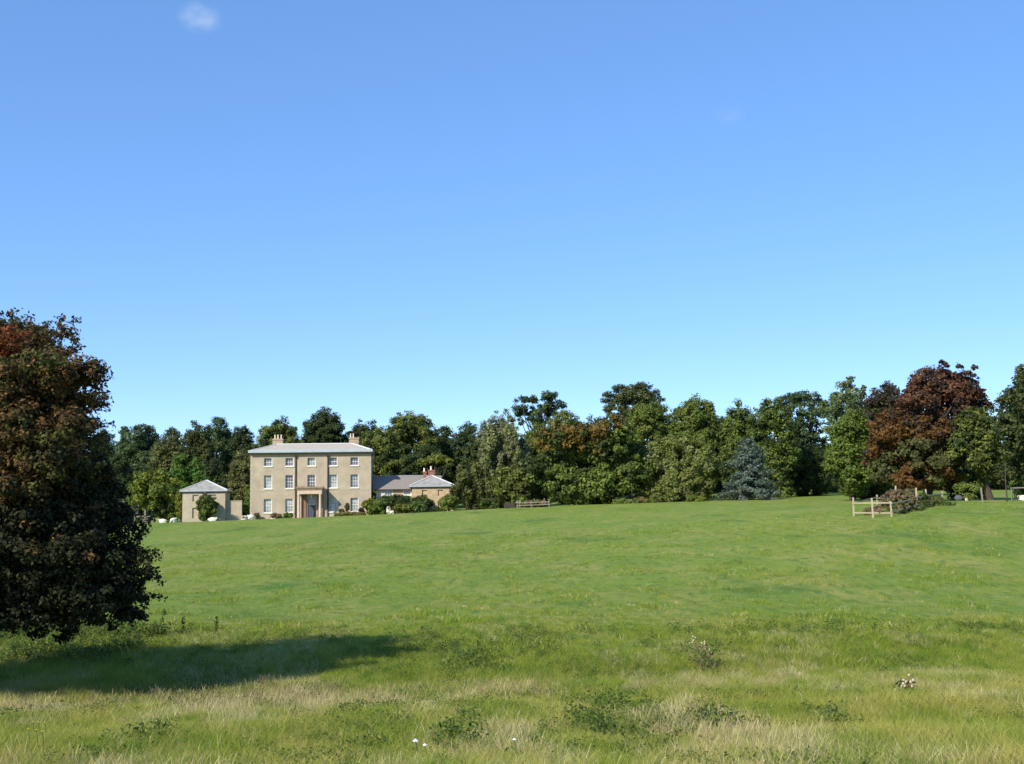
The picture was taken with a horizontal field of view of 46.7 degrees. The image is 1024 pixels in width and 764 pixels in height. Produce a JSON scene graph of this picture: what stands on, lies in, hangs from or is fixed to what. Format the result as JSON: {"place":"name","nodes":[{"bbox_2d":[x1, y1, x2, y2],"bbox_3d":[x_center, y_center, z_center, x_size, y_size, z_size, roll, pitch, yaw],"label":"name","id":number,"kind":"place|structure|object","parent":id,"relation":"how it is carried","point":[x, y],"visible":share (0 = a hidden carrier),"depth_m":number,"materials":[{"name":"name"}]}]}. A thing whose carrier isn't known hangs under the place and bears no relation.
{"place":"outdoors","nodes":[
{"label":"outdoors","id":0,"kind":"place"},
{"bbox_2d":[0,661,1023,763],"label":"dry grass","id":1,"kind":"structure","parent":0,"point":[235,705],"depth_m":19.50,"materials":[{"name":"plant"}]},
{"bbox_2d":[0,0,1023,496],"label":"sky","id":2,"kind":"structure","parent":0,"point":[254,213],"materials":[{"name":"blue"}]},
{"bbox_2d":[0,488,1023,763],"bbox_3d":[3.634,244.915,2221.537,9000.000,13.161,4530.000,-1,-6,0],"label":"ground","id":3,"kind":"structure","parent":0,"point":[566,520],"depth_m":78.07,"materials":[{"name":"green plant"}]},
{"bbox_2d":[0,307,167,645],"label":"hawthorn tree","id":4,"kind":"object","parent":3,"relation":"on","point":[58,543],"visible":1,"depth_m":24.86,"materials":[{"name":"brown plant"}]},
{"bbox_2d":[0,617,198,666],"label":"nettle bed","id":5,"kind":"object","parent":3,"relation":"on","point":[40,647],"visible":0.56,"depth_m":33.37,"materials":[{"name":"green plant"}]},
{"bbox_2d":[89,427,120,458],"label":"broadleaf tree","id":6,"kind":"object","parent":3,"relation":"on","point":[112,446],"visible":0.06,"depth_m":249.16,"materials":[{"name":"green plant"}]},
{"bbox_2d":[91,453,136,501],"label":"broadleaf tree","id":7,"kind":"object","parent":3,"relation":"on","point":[120,462],"visible":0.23,"depth_m":226.04,"materials":[{"name":"green plant"}]},
{"bbox_2d":[116,426,132,450],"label":"broadleaf tree","id":8,"kind":"object","parent":3,"relation":"on","point":[125,429],"visible":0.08,"depth_m":261.61,"materials":[{"name":"green plant"}]},
{"bbox_2d":[119,495,137,521],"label":"shrub","id":9,"kind":"object","parent":3,"relation":"on","point":[124,501],"visible":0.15,"depth_m":206.12,"materials":[{"name":"green plant"}]},
{"bbox_2d":[115,423,162,523],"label":"broadleaf tree","id":10,"kind":"object","parent":3,"relation":"on","point":[140,440],"visible":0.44,"depth_m":243.44,"materials":[{"name":"green plant"}]},
{"bbox_2d":[125,468,180,522],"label":"ornamental tree","id":11,"kind":"object","parent":3,"relation":"on","point":[151,489],"visible":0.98,"depth_m":199.82,"materials":[{"name":"green plant"}]},
{"bbox_2d":[153,498,177,522],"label":"shrub","id":12,"kind":"object","parent":3,"relation":"on","point":[167,511],"visible":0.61,"depth_m":200.92,"materials":[{"name":"green plant"}]},
{"bbox_2d":[146,438,186,484],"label":"broadleaf tree","id":13,"kind":"object","parent":3,"relation":"on","point":[163,454],"visible":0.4,"depth_m":233.94,"materials":[{"name":"green plant"}]},
{"bbox_2d":[161,427,185,517],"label":"broadleaf tree","id":14,"kind":"object","parent":3,"relation":"on","point":[174,432],"visible":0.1,"depth_m":261.94,"materials":[{"name":"green plant"}]},
{"bbox_2d":[174,489,182,521],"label":"shrub","id":15,"kind":"object","parent":3,"relation":"on","point":[178,501],"visible":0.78,"depth_m":198.37,"materials":[{"name":"green plant"}]},
{"bbox_2d":[169,453,211,488],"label":"ornamental tree","id":16,"kind":"object","parent":3,"relation":"on","point":[185,474],"visible":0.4,"depth_m":212.25,"materials":[{"name":"green plant"}]},
{"bbox_2d":[178,420,216,470],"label":"broadleaf tree","id":17,"kind":"object","parent":3,"relation":"on","point":[197,445],"visible":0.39,"depth_m":240.86,"materials":[{"name":"green plant"}]},
{"bbox_2d":[180,480,232,521],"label":"pavilion","id":18,"kind":"structure","parent":3,"relation":"on","point":[192,494],"depth_m":196.14,"materials":[{"name":"stone"}]},
{"bbox_2d":[195,494,219,520],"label":"shrub","id":19,"kind":"object","parent":3,"relation":"on","point":[207,506],"visible":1,"depth_m":193.45,"materials":[{"name":"green plant"}]},
{"bbox_2d":[198,458,231,500],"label":"broadleaf tree","id":20,"kind":"object","parent":3,"relation":"on","point":[215,471],"visible":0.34,"depth_m":228.54,"materials":[{"name":"green plant"}]},
{"bbox_2d":[204,416,232,481],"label":"broadleaf tree","id":21,"kind":"object","parent":3,"relation":"on","point":[219,441],"visible":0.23,"depth_m":249.89,"materials":[{"name":"green plant"}]},
{"bbox_2d":[226,500,242,520],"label":"garden wall","id":22,"kind":"structure","parent":3,"relation":"on","point":[233,510],"depth_m":197.27,"materials":[{"name":"stone"}]},
{"bbox_2d":[226,448,250,515],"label":"broadleaf tree","id":23,"kind":"object","parent":3,"relation":"on","point":[239,478],"visible":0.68,"depth_m":215.90,"materials":[{"name":"green plant"}]},
{"bbox_2d":[224,425,255,487],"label":"broadleaf tree","id":24,"kind":"object","parent":3,"relation":"on","point":[240,438],"visible":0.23,"depth_m":246.54,"materials":[{"name":"green plant"}]},
{"bbox_2d":[242,500,249,515],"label":"shrub","id":25,"kind":"object","parent":3,"relation":"on","point":[246,506],"visible":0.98,"depth_m":198.90,"materials":[{"name":"green plant"}]},
{"bbox_2d":[243,484,249,519],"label":"shrub","id":26,"kind":"object","parent":3,"relation":"on","point":[247,493],"visible":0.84,"depth_m":200.27,"materials":[{"name":"green plant"}]},
{"bbox_2d":[249,415,304,456],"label":"broadleaf tree","id":27,"kind":"object","parent":3,"relation":"on","point":[288,433],"visible":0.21,"depth_m":237.95,"materials":[{"name":"green plant"}]},
{"bbox_2d":[248,434,374,519],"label":"country house","id":28,"kind":"structure","parent":3,"relation":"on","point":[301,480],"depth_m":199.50,"materials":[{"name":"stone"}]},
{"bbox_2d":[263,499,271,513],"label":"window","id":29,"kind":"structure","parent":28,"relation":"in","point":[267,502],"depth_m":198.68,"materials":[{"name":"white glass"}]},
{"bbox_2d":[263,475,272,489],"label":"window","id":30,"kind":"structure","parent":28,"relation":"in","point":[267,478],"depth_m":199.12,"materials":[{"name":"white glass"}]},
{"bbox_2d":[285,499,292,512],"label":"window","id":31,"kind":"structure","parent":28,"relation":"in","point":[288,502],"depth_m":199.00,"materials":[{"name":"white glass"}]},
{"bbox_2d":[285,475,293,488],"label":"window","id":32,"kind":"structure","parent":28,"relation":"in","point":[289,484],"depth_m":199.41,"materials":[{"name":"white glass"}]},
{"bbox_2d":[308,475,315,486],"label":"window","id":33,"kind":"structure","parent":28,"relation":"in","point":[311,478],"depth_m":199.75,"materials":[{"name":"grey glass"}]},
{"bbox_2d":[308,505,315,516],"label":"door","id":34,"kind":"structure","parent":28,"relation":"in","point":[311,508],"depth_m":199.02,"materials":[{"name":"blue wood"}]},
{"bbox_2d":[329,475,337,488],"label":"window","id":35,"kind":"structure","parent":28,"relation":"in","point":[332,478],"depth_m":200.05,"materials":[{"name":"white glass"}]},
{"bbox_2d":[329,498,337,512],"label":"window","id":36,"kind":"structure","parent":28,"relation":"in","point":[332,501],"depth_m":199.61,"materials":[{"name":"glass"}]},
{"bbox_2d":[350,474,358,488],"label":"window","id":37,"kind":"structure","parent":28,"relation":"in","point":[354,477],"depth_m":200.39,"materials":[{"name":"white glass"}]},
{"bbox_2d":[351,498,358,511],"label":"window","id":38,"kind":"structure","parent":28,"relation":"in","point":[354,501],"depth_m":199.95,"materials":[{"name":"white glass"}]},
{"bbox_2d":[300,407,349,442],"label":"broadleaf tree","id":39,"kind":"object","parent":3,"relation":"on","point":[323,427],"visible":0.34,"depth_m":246.66,"materials":[{"name":"green plant"}]},
{"bbox_2d":[334,511,365,515],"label":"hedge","id":40,"kind":"object","parent":3,"relation":"on","point":[349,513],"visible":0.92,"depth_m":194.47,"materials":[{"name":"green plant"}]},
{"bbox_2d":[345,419,377,438],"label":"broadleaf tree","id":41,"kind":"object","parent":3,"relation":"on","point":[357,429],"visible":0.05,"depth_m":254.42,"materials":[{"name":"green plant"}]},
{"bbox_2d":[360,497,374,514],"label":"shrub","id":42,"kind":"object","parent":3,"relation":"on","point":[365,504],"visible":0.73,"depth_m":195.19,"materials":[{"name":"green plant"}]},
{"bbox_2d":[354,426,405,514],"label":"broadleaf tree","id":43,"kind":"object","parent":3,"relation":"on","point":[386,462],"visible":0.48,"depth_m":220.31,"materials":[{"name":"green plant"}]},
{"bbox_2d":[368,498,392,514],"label":"shrub","id":44,"kind":"object","parent":3,"relation":"on","point":[380,505],"visible":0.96,"depth_m":193.92,"materials":[{"name":"green plant"}]},
{"bbox_2d":[378,494,411,513],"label":"shrub","id":45,"kind":"object","parent":3,"relation":"on","point":[395,499],"visible":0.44,"depth_m":196.70,"materials":[{"name":"green plant"}]},
{"bbox_2d":[392,503,410,513],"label":"shrub","id":46,"kind":"object","parent":3,"relation":"on","point":[401,507],"visible":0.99,"depth_m":193.87,"materials":[{"name":"green plant"}]},
{"bbox_2d":[373,475,441,514],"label":"service wing","id":47,"kind":"structure","parent":3,"relation":"on","point":[391,485],"depth_m":203.36,"materials":[{"name":"grey stone"}]},
{"bbox_2d":[384,410,441,473],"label":"broadleaf tree","id":48,"kind":"object","parent":3,"relation":"on","point":[411,429],"visible":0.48,"depth_m":239.16,"materials":[{"name":"green plant"}]},
{"bbox_2d":[409,499,427,512],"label":"shrub","id":49,"kind":"object","parent":3,"relation":"on","point":[419,505],"visible":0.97,"depth_m":193.64,"materials":[{"name":"green plant"}]},
{"bbox_2d":[409,494,434,512],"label":"shrub","id":50,"kind":"object","parent":3,"relation":"on","point":[429,502],"visible":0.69,"depth_m":195.40,"materials":[{"name":"green plant"}]},
{"bbox_2d":[396,444,454,481],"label":"broadleaf tree","id":51,"kind":"object","parent":3,"relation":"on","point":[413,468],"visible":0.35,"depth_m":219.19,"materials":[{"name":"green plant"}]},
{"bbox_2d":[409,466,453,512],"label":"pavilion","id":52,"kind":"structure","parent":3,"relation":"on","point":[430,487],"depth_m":198.28,"materials":[{"name":"stone"}]},
{"bbox_2d":[415,452,454,477],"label":"layered tree","id":53,"kind":"object","parent":3,"relation":"on","point":[436,459],"visible":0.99,"depth_m":215.29,"materials":[{"name":"green plant"}]},
{"bbox_2d":[437,424,455,482],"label":"broadleaf tree","id":54,"kind":"object","parent":3,"relation":"on","point":[444,442],"visible":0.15,"depth_m":250.60,"materials":[{"name":"green plant"}]},
{"bbox_2d":[437,494,459,510],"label":"shrub","id":55,"kind":"object","parent":3,"relation":"on","point":[446,502],"visible":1,"depth_m":192.41,"materials":[{"name":"green plant"}]},
{"bbox_2d":[447,420,480,507],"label":"broadleaf tree","id":56,"kind":"object","parent":3,"relation":"on","point":[461,438],"visible":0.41,"depth_m":244.69,"materials":[{"name":"green plant"}]},
{"bbox_2d":[449,458,494,509],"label":"tree","id":57,"kind":"object","parent":3,"relation":"on","point":[474,487],"visible":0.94,"depth_m":196.33,"materials":[{"name":"green plant"}]},
{"bbox_2d":[450,439,511,505],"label":"broadleaf tree","id":58,"kind":"object","parent":3,"relation":"on","point":[472,446],"visible":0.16,"depth_m":241.90,"materials":[{"name":"green plant"}]},
{"bbox_2d":[480,497,499,508],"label":"shrub","id":59,"kind":"object","parent":3,"relation":"on","point":[491,503],"visible":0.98,"depth_m":188.13,"materials":[{"name":"green plant"}]},
{"bbox_2d":[474,408,520,465],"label":"birch tree","id":60,"kind":"object","parent":3,"relation":"on","point":[501,421],"visible":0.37,"depth_m":231.89,"materials":[{"name":"green plant"}]},
{"bbox_2d":[478,423,533,507],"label":"willow tree","id":61,"kind":"object","parent":3,"relation":"on","point":[494,453],"visible":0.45,"depth_m":209.98,"materials":[{"name":"green plant"}]},
{"bbox_2d":[489,463,533,507],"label":"broadleaf tree","id":62,"kind":"object","parent":3,"relation":"on","point":[513,485],"visible":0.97,"depth_m":193.13,"materials":[{"name":"green plant"}]},
{"bbox_2d":[0,611,1023,753],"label":"weed clumps","id":63,"kind":"object","parent":3,"relation":"on","point":[459,725],"visible":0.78,"depth_m":18.43,"materials":[{"name":"green plant"}]},
{"bbox_2d":[0,614,1023,763],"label":"meadow grass","id":64,"kind":"structure","parent":3,"relation":"on","point":[977,735],"depth_m":21.29,"materials":[{"name":"plant"}]},
{"bbox_2d":[516,498,549,507],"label":"timber tree guard","id":65,"kind":"object","parent":3,"relation":"on","point":[519,502],"visible":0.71,"depth_m":180.95,"materials":[{"name":"wood"}]},
{"bbox_2d":[521,499,550,507],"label":"shrub","id":66,"kind":"object","parent":3,"relation":"on","point":[538,502],"visible":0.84,"depth_m":182.34,"materials":[{"name":"green plant"}]},
{"bbox_2d":[510,390,567,430],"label":"pine tree","id":67,"kind":"object","parent":3,"relation":"on","point":[546,409],"visible":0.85,"depth_m":239.14,"materials":[{"name":"green plant"}]},
{"bbox_2d":[524,422,553,503],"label":"broadleaf tree","id":68,"kind":"object","parent":3,"relation":"on","point":[536,491],"visible":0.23,"depth_m":219.55,"materials":[{"name":"green plant"}]},
{"bbox_2d":[544,409,581,504],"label":"broadleaf tree","id":69,"kind":"object","parent":3,"relation":"on","point":[558,420],"visible":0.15,"depth_m":224.69,"materials":[{"name":"green plant"}]},
{"bbox_2d":[521,412,653,504],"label":"chestnut tree","id":70,"kind":"object","parent":3,"relation":"on","point":[565,467],"visible":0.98,"depth_m":186.86,"materials":[{"name":"green plant"}]},
{"bbox_2d":[611,497,632,503],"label":"shrub","id":71,"kind":"object","parent":3,"relation":"on","point":[623,500],"visible":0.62,"depth_m":185.36,"materials":[{"name":"green plant"}]},
{"bbox_2d":[600,381,665,498],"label":"pine tree","id":72,"kind":"object","parent":3,"relation":"on","point":[636,393],"visible":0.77,"depth_m":240.16,"materials":[{"name":"green plant"}]},
{"bbox_2d":[632,496,649,502],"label":"shrub","id":73,"kind":"object","parent":3,"relation":"on","point":[640,499],"visible":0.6,"depth_m":185.30,"materials":[{"name":"green plant"}]},
{"bbox_2d":[626,400,680,500],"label":"lime tree","id":74,"kind":"object","parent":3,"relation":"on","point":[649,422],"visible":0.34,"depth_m":208.91,"materials":[{"name":"green plant"}]},
{"bbox_2d":[637,434,720,489],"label":"broadleaf tree","id":75,"kind":"object","parent":3,"relation":"on","point":[696,456],"visible":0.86,"depth_m":190.08,"materials":[{"name":"green plant"}]},
{"bbox_2d":[649,470,713,501],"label":"shrub","id":76,"kind":"object","parent":3,"relation":"on","point":[667,488],"visible":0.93,"depth_m":187.01,"materials":[{"name":"green plant"}]},
{"bbox_2d":[667,393,723,498],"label":"lime tree","id":77,"kind":"object","parent":3,"relation":"on","point":[696,419],"visible":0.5,"depth_m":211.69,"materials":[{"name":"green plant"}]},
{"bbox_2d":[685,494,706,501],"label":"shrub","id":78,"kind":"object","parent":3,"relation":"on","point":[694,498],"visible":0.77,"depth_m":183.39,"materials":[{"name":"green plant"}]},
{"bbox_2d":[680,636,729,674],"bbox_3d":[4.840,6.834,29.707,1.082,0.946,1.177,5,-9,-43],"label":"thistle","id":79,"kind":"object","parent":3,"relation":"on","point":[700,660],"visible":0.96,"depth_m":29.64,"materials":[{"name":"green plant"}]},
{"bbox_2d":[711,415,734,496],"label":"broadleaf tree","id":80,"kind":"object","parent":3,"relation":"on","point":[720,488],"visible":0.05,"depth_m":224.25,"materials":[{"name":"green plant"}]},
{"bbox_2d":[716,398,752,497],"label":"lime tree","id":81,"kind":"object","parent":3,"relation":"on","point":[732,433],"visible":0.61,"depth_m":206.84,"materials":[{"name":"green plant"}]},
{"bbox_2d":[711,437,782,500],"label":"blue conifer","id":82,"kind":"object","parent":3,"relation":"on","point":[749,480],"visible":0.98,"depth_m":186.32,"materials":[{"name":"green plant"}]},
{"bbox_2d":[742,397,802,497],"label":"lime tree","id":83,"kind":"object","parent":3,"relation":"on","point":[782,450],"visible":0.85,"depth_m":202.99,"materials":[{"name":"green plant"}]},
{"bbox_2d":[776,389,829,488],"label":"ash tree","id":84,"kind":"object","parent":3,"relation":"on","point":[793,401],"visible":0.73,"depth_m":220.65,"materials":[{"name":"green plant"}]},
{"bbox_2d":[783,443,836,495],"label":"broadleaf tree","id":85,"kind":"object","parent":3,"relation":"on","point":[815,477],"visible":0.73,"depth_m":210.06,"materials":[{"name":"green plant"}]},
{"bbox_2d":[797,444,843,492],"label":"broadleaf tree","id":86,"kind":"object","parent":3,"relation":"on","point":[834,489],"visible":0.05,"depth_m":242.79,"materials":[{"name":"green plant"}]},
{"bbox_2d":[815,376,867,495],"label":"poplar tree","id":87,"kind":"object","parent":3,"relation":"on","point":[845,401],"visible":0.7,"depth_m":204.32,"materials":[{"name":"green plant"}]},
{"bbox_2d":[820,408,878,500],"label":"lime tree","id":88,"kind":"object","parent":3,"relation":"on","point":[848,435],"visible":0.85,"depth_m":163.51,"materials":[{"name":"green plant"}]},
{"bbox_2d":[845,463,893,499],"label":"broadleaf tree","id":89,"kind":"object","parent":3,"relation":"on","point":[874,490],"visible":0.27,"depth_m":169.08,"materials":[{"name":"green plant"}]},
{"bbox_2d":[860,380,905,473],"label":"copper tree","id":90,"kind":"object","parent":3,"relation":"on","point":[877,402],"visible":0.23,"depth_m":188.16,"materials":[{"name":"plant"}]},
{"bbox_2d":[852,486,942,517],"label":"timber pen","id":91,"kind":"object","parent":3,"relation":"on","point":[876,503],"visible":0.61,"depth_m":106.67,"materials":[{"name":"beige wood"}]},
{"bbox_2d":[863,488,943,514],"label":"bramble thicket","id":92,"kind":"object","parent":3,"relation":"on","point":[894,495],"visible":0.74,"depth_m":109.11,"materials":[{"name":"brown plant"}]},
{"bbox_2d":[893,674,916,692],"bbox_3d":[7.043,5.493,21.284,0.402,0.513,0.385,4,-8,-36],"label":"thistle","id":93,"kind":"object","parent":3,"relation":"on","point":[904,682],"visible":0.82,"depth_m":21.24,"materials":[{"name":"beige plant"}]},
{"bbox_2d":[859,359,996,496],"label":"copper tree","id":94,"kind":"object","parent":3,"relation":"on","point":[919,431],"visible":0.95,"depth_m":150.18,"materials":[{"name":"brown plant"}]},
{"bbox_2d":[944,467,989,499],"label":"broadleaf tree","id":95,"kind":"object","parent":3,"relation":"on","point":[959,471],"visible":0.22,"depth_m":158.51,"materials":[{"name":"green plant"}]},
{"bbox_2d":[952,481,982,500],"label":"shrub","id":96,"kind":"object","parent":3,"relation":"on","point":[963,487],"visible":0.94,"depth_m":137.83,"materials":[{"name":"green plant"}]},
{"bbox_2d":[963,492,977,500],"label":"shrub","id":97,"kind":"object","parent":3,"relation":"on","point":[970,496],"visible":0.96,"depth_m":135.97,"materials":[{"name":"green plant"}]},
{"bbox_2d":[943,405,1008,499],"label":"broadleaf tree","id":98,"kind":"object","parent":3,"relation":"on","point":[977,448],"visible":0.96,"depth_m":147.82,"materials":[{"name":"green plant"}]},
{"bbox_2d":[958,447,1011,489],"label":"broadleaf tree","id":99,"kind":"object","parent":3,"relation":"on","point":[996,481],"visible":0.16,"depth_m":243.97,"materials":[{"name":"green plant"}]},
{"bbox_2d":[989,371,1023,489],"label":"broadleaf tree","id":100,"kind":"object","parent":3,"relation":"on","point":[1010,423],"visible":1,"depth_m":135.75,"materials":[{"name":"green plant"}]},
{"bbox_2d":[1007,470,1023,498],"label":"broadleaf tree","id":101,"kind":"object","parent":3,"relation":"on","point":[1018,491],"visible":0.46,"depth_m":140.13,"materials":[{"name":"green plant"}]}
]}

